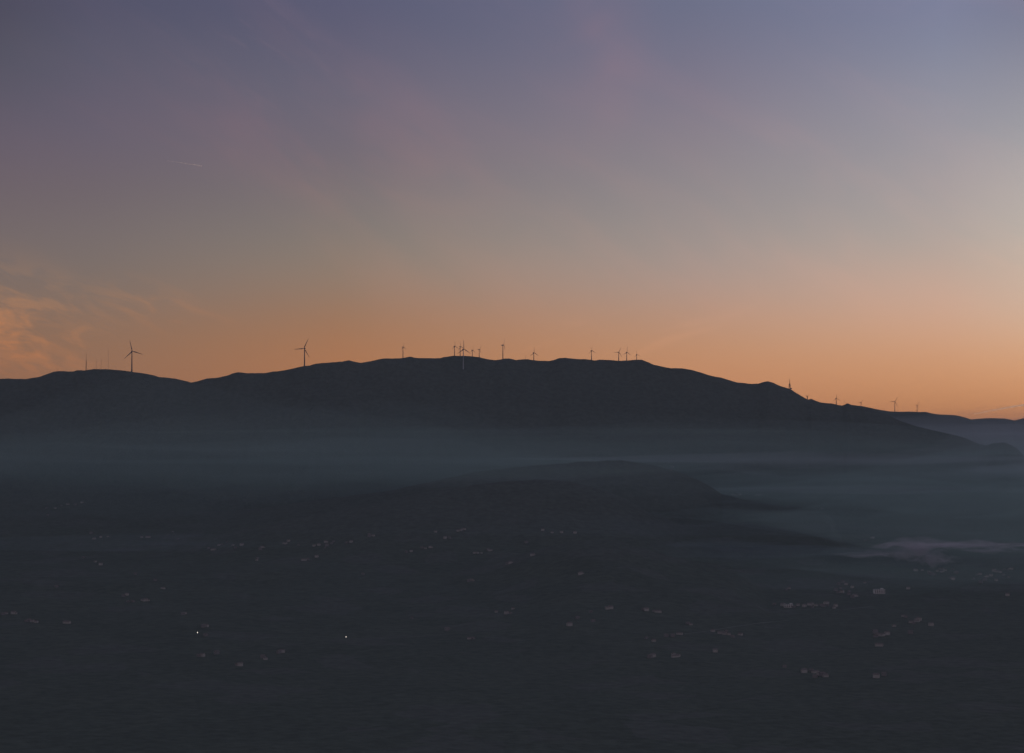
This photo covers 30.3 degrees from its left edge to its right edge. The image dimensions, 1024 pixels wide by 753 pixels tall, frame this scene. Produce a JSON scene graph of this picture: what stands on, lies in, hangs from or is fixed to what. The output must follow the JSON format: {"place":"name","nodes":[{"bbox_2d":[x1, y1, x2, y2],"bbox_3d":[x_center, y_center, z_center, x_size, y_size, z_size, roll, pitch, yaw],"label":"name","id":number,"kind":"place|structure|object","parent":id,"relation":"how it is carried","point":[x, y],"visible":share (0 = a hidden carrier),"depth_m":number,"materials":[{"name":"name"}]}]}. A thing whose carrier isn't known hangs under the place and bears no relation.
{"place":"outdoors","nodes":[
{"label":"outdoors","id":0,"kind":"place"},
{"bbox_2d":[0,356,1023,752],"bbox_3d":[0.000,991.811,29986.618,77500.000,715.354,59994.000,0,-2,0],"label":"terrain","id":1,"kind":"structure","parent":0,"point":[504,460],"depth_m":4367.09,"materials":[{"name":"black soil"}]},
{"bbox_2d":[124,343,142,371],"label":"wind turbine","id":2,"kind":"object","parent":1,"relation":"on","point":[131,357],"visible":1,"depth_m":6951.67,"materials":[{"name":"paint"}]},
{"bbox_2d":[300,338,309,365],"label":"wind turbine","id":3,"kind":"object","parent":1,"relation":"on","point":[304,348],"visible":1,"depth_m":7035.06,"materials":[{"name":"paint"}]},
{"bbox_2d":[457,346,470,368],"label":"wind turbine","id":4,"kind":"object","parent":1,"relation":"on","point":[463,356],"visible":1,"depth_m":7064.81,"materials":[{"name":"paint"}]},
{"bbox_2d":[784,603,792,607],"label":"apartment building","id":5,"kind":"structure","parent":1,"relation":"on","point":[790,605],"depth_m":3673.95,"materials":[{"name":"concrete"}]},
{"bbox_2d":[801,668,807,672],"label":"house","id":6,"kind":"structure","parent":1,"relation":"on","point":[803,670],"depth_m":2687.32,"materials":[{"name":"ceramic"}]},
{"bbox_2d":[873,673,879,677],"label":"house","id":7,"kind":"structure","parent":1,"relation":"on","point":[876,675],"depth_m":2625.96,"materials":[{"name":"ceramic"}]},
{"bbox_2d":[873,588,884,593],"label":"apartment building","id":8,"kind":"structure","parent":1,"relation":"on","point":[879,591],"depth_m":3957.92,"materials":[{"name":"concrete"}]},
{"bbox_2d":[0,0,1023,419],"label":"sky","id":9,"kind":"structure","parent":0,"point":[824,197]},
{"bbox_2d":[686,620,787,633],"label":"lane","id":10,"kind":"structure","parent":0,"point":[740,625],"depth_m":3321.84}
]}

